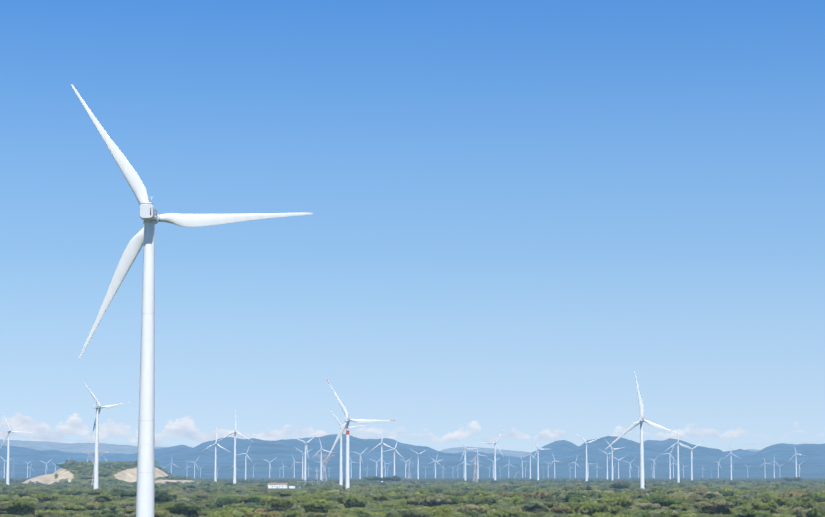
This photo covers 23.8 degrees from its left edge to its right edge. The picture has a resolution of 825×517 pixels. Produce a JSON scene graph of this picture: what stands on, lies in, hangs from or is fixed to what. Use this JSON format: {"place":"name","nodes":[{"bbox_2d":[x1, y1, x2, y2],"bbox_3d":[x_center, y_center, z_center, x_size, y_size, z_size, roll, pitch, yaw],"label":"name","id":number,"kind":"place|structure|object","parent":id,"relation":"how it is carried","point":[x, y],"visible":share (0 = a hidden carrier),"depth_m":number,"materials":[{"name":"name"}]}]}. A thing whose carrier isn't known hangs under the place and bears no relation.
{"place":"outdoors","nodes":[
{"label":"outdoors","id":0,"kind":"place"},
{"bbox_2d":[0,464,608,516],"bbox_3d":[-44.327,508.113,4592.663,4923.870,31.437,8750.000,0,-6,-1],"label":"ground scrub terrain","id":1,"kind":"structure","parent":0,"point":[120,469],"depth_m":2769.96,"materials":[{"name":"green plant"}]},
{"bbox_2d":[10,458,17,477],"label":"wind turbine","id":2,"kind":"object","parent":1,"relation":"on","point":[13,469],"visible":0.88,"depth_m":7948.53,"materials":[{"name":"silver metal"}]},
{"bbox_2d":[0,411,30,484],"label":"turbine","id":3,"kind":"object","parent":1,"relation":"on","point":[8,450],"visible":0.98,"depth_m":2258.70,"materials":[{"name":"grey metal"}]},
{"bbox_2d":[83,382,129,488],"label":"turbine","id":4,"kind":"object","parent":1,"relation":"on","point":[98,407],"visible":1,"depth_m":1467.22,"materials":[{"name":"grey metal"}]},
{"bbox_2d":[22,467,197,483],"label":"bare ground","id":5,"kind":"structure","parent":1,"relation":"on","point":[129,475],"depth_m":2814.82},
{"bbox_2d":[59,461,206,482],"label":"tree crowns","id":6,"kind":"object","parent":5,"relation":"on","point":[105,464],"visible":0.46,"depth_m":2849.85,"materials":[{"name":"green plant"}]},
{"bbox_2d":[71,84,312,516],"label":"turbine","id":7,"kind":"object","parent":1,"relation":"on","point":[150,216],"visible":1,"depth_m":484.25,"materials":[{"name":"grey metal"}]},
{"bbox_2d":[202,430,227,481],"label":"turbine","id":8,"kind":"object","parent":1,"relation":"on","point":[215,474],"visible":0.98,"depth_m":3088.87,"materials":[{"name":"grey metal"}]},
{"bbox_2d":[219,411,251,483],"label":"turbine","id":9,"kind":"object","parent":1,"relation":"on","point":[234,467],"visible":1,"depth_m":2249.48,"materials":[{"name":"grey metal"}]},
{"bbox_2d":[238,443,250,479],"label":"turbine","id":10,"kind":"object","parent":1,"relation":"on","point":[245,460],"visible":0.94,"depth_m":4520.91,"materials":[{"name":"grey metal"}]},
{"bbox_2d":[267,483,294,487],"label":"substation building","id":11,"kind":"structure","parent":1,"relation":"on","point":[277,485],"depth_m":2135.99,"materials":[{"name":"white"}]},
{"bbox_2d":[291,456,301,477],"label":"turbine","id":12,"kind":"object","parent":1,"relation":"on","point":[294,466],"visible":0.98,"depth_m":7118.77,"materials":[{"name":"grey metal"}]},
{"bbox_2d":[296,448,311,478],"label":"turbine","id":13,"kind":"object","parent":1,"relation":"on","point":[302,461],"visible":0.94,"depth_m":4473.59,"materials":[{"name":"grey metal"}]},
{"bbox_2d":[293,435,315,479],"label":"turbine","id":14,"kind":"object","parent":1,"relation":"on","point":[305,443],"visible":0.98,"depth_m":3065.73,"materials":[{"name":"grey metal"}]},
{"bbox_2d":[297,479,325,487],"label":"substation switchyard","id":15,"kind":"object","parent":1,"relation":"on","point":[317,481],"visible":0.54,"depth_m":2131.75,"materials":[{"name":"silver metal"}]},
{"bbox_2d":[312,438,332,479],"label":"turbine","id":16,"kind":"object","parent":1,"relation":"on","point":[321,449],"visible":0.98,"depth_m":3744.93,"materials":[{"name":"grey metal"}]},
{"bbox_2d":[315,455,331,480],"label":"wind turbine","id":17,"kind":"object","parent":1,"relation":"on","point":[323,469],"visible":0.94,"depth_m":3276.67,"materials":[{"name":"silver metal"}]},
{"bbox_2d":[330,410,365,485],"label":"turbine","id":18,"kind":"object","parent":1,"relation":"on","point":[340,473],"visible":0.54,"depth_m":2073.99,"materials":[{"name":"grey metal"}]},
{"bbox_2d":[352,447,367,478],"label":"turbine","id":19,"kind":"object","parent":1,"relation":"on","point":[360,463],"visible":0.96,"depth_m":4633.48,"materials":[{"name":"grey metal"}]},
{"bbox_2d":[0,504,723,516],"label":"tree trunks","id":20,"kind":"object","parent":1,"relation":"on","point":[277,508],"depth_m":575.35,"materials":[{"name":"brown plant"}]},
{"bbox_2d":[0,494,824,516],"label":"shrubs","id":21,"kind":"object","parent":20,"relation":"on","point":[806,506],"visible":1,"depth_m":511.54,"materials":[{"name":"green plant"}]},
{"bbox_2d":[372,426,396,481],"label":"turbine","id":22,"kind":"object","parent":1,"relation":"on","point":[381,443],"visible":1,"depth_m":3045.68,"materials":[{"name":"grey metal"}]},
{"bbox_2d":[384,436,401,474],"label":"turbine","id":23,"kind":"object","parent":1,"relation":"on","point":[394,455],"visible":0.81,"depth_m":3748.82,"materials":[{"name":"grey metal"}]},
{"bbox_2d":[0,460,824,483],"bbox_3d":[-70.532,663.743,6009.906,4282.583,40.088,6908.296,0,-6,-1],"label":"trees","id":24,"kind":"object","parent":1,"relation":"on","point":[649,480],"visible":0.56,"depth_m":3510.19,"materials":[{"name":"green plant"}]},
{"bbox_2d":[412,450,425,478],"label":"turbine","id":25,"kind":"object","parent":1,"relation":"on","point":[418,464],"visible":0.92,"depth_m":4634.23,"materials":[{"name":"grey metal"}]},
{"bbox_2d":[460,439,479,480],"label":"turbine","id":26,"kind":"object","parent":1,"relation":"on","point":[465,448],"visible":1,"depth_m":3713.59,"materials":[{"name":"grey metal"}]},
{"bbox_2d":[470,456,480,481],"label":"wind turbine","id":27,"kind":"object","parent":1,"relation":"on","point":[474,464],"visible":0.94,"depth_m":2533.86,"materials":[{"name":"silver metal"}]},
{"bbox_2d":[473,445,484,478],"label":"turbine","id":28,"kind":"object","parent":1,"relation":"on","point":[477,462],"visible":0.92,"depth_m":4636.13,"materials":[{"name":"grey metal"}]},
{"bbox_2d":[485,430,503,479],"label":"turbine","id":29,"kind":"object","parent":1,"relation":"on","point":[495,445],"visible":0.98,"depth_m":3047.84,"materials":[{"name":"grey metal"}]},
{"bbox_2d":[524,448,535,478],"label":"turbine","id":30,"kind":"object","parent":1,"relation":"on","point":[530,461],"visible":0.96,"depth_m":4639.00,"materials":[{"name":"grey metal"}]},
{"bbox_2d":[532,439,545,479],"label":"turbine","id":31,"kind":"object","parent":1,"relation":"on","point":[537,460],"visible":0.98,"depth_m":3713.74,"materials":[{"name":"grey metal"}]},
{"bbox_2d":[576,434,600,480],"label":"turbine","id":32,"kind":"object","parent":1,"relation":"on","point":[586,442],"visible":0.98,"depth_m":3048.89,"materials":[{"name":"grey metal"}]},
{"bbox_2d":[599,449,614,478],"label":"turbine","id":33,"kind":"object","parent":1,"relation":"on","point":[607,462],"visible":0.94,"depth_m":4640.64,"materials":[{"name":"grey metal"}]},
{"bbox_2d":[604,438,623,480],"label":"turbine","id":34,"kind":"object","parent":1,"relation":"on","point":[612,457],"visible":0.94,"depth_m":3716.14,"materials":[{"name":"grey metal"}]},
{"bbox_2d":[659,446,676,478],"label":"turbine","id":35,"kind":"object","parent":1,"relation":"on","point":[670,463],"visible":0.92,"depth_m":4519.47,"materials":[{"name":"grey metal"}]},
{"bbox_2d":[665,427,691,481],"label":"turbine","id":36,"kind":"object","parent":1,"relation":"on","point":[678,474],"visible":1,"depth_m":3023.88,"materials":[{"name":"grey metal"}]},
{"bbox_2d":[681,442,701,479],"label":"turbine","id":37,"kind":"object","parent":1,"relation":"on","point":[691,461],"visible":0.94,"depth_m":3692.09,"materials":[{"name":"grey metal"}]},
{"bbox_2d":[723,443,739,479],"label":"turbine","id":38,"kind":"object","parent":1,"relation":"on","point":[731,461],"visible":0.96,"depth_m":4469.17,"materials":[{"name":"grey metal"}]},
{"bbox_2d":[788,446,804,476],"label":"turbine","id":39,"kind":"object","parent":1,"relation":"on","point":[796,460],"visible":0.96,"depth_m":4472.23,"materials":[{"name":"grey metal"}]},
{"bbox_3d":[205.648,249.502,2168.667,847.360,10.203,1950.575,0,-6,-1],"label":"tree trunks","id":40,"kind":"object","parent":1,"relation":"on","visible":0},
{"bbox_2d":[76,475,801,493],"bbox_3d":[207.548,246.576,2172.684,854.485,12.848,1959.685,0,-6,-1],"label":"feature tree crowns","id":41,"kind":"object","parent":40,"relation":"on","point":[623,484],"visible":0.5,"depth_m":2956.05,"materials":[{"name":"green plant"}]},
{"bbox_2d":[0,439,759,456],"bbox_3d":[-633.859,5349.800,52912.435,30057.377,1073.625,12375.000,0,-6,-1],"label":"mountain range","id":42,"kind":"structure","parent":0,"point":[81,447],"depth_m":54221.02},
{"bbox_2d":[0,460,824,477],"bbox_3d":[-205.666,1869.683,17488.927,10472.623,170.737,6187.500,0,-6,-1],"label":"hills","id":43,"kind":"structure","parent":0,"point":[740,470],"depth_m":16476.79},
{"bbox_2d":[0,442,824,465],"bbox_3d":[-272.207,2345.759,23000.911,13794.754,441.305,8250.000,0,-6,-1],"label":"mountain ridge","id":44,"kind":"structure","parent":0,"point":[704,456],"depth_m":22966.61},
{"bbox_2d":[0,434,824,463],"bbox_3d":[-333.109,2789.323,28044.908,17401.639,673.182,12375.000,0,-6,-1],"label":"mountain ridge","id":45,"kind":"structure","parent":0,"point":[559,447],"depth_m":28490.21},
{"bbox_2d":[0,0,824,451],"label":"sky","id":46,"kind":"structure","parent":0,"point":[522,210],"materials":[{"name":"blue"}]},
{"label":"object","id":47,"kind":"structure","parent":0,"visible":0},
{"bbox_2d":[326,380,395,489],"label":"wind turbine","id":48,"kind":"object","parent":47,"relation":"on","point":[346,427],"visible":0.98,"depth_m":1670.14,"materials":[{"name":"grey metal"}]},
{"bbox_2d":[606,373,686,488],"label":"turbine","id":49,"kind":"object","parent":47,"relation":"on","point":[640,422],"visible":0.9,"depth_m":1613.42,"materials":[{"name":"grey metal"}]},
{"bbox_3d":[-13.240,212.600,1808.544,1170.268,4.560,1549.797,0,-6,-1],"label":"tree trunks","id":50,"kind":"object","parent":47,"relation":"on","visible":0},
{"bbox_2d":[0,481,824,496],"bbox_3d":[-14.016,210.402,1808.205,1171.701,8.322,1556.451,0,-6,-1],"label":"trees","id":51,"kind":"object","parent":50,"relation":"on","point":[360,488],"visible":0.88,"depth_m":1774.41,"materials":[{"name":"green plant"}]},
{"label":"tree trunks","id":52,"kind":"object","parent":47,"relation":"on","visible":0},
{"bbox_2d":[0,487,824,511],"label":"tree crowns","id":53,"kind":"object","parent":52,"relation":"on","point":[124,500],"visible":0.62,"depth_m":778.89,"materials":[{"name":"green plant"}]}
]}

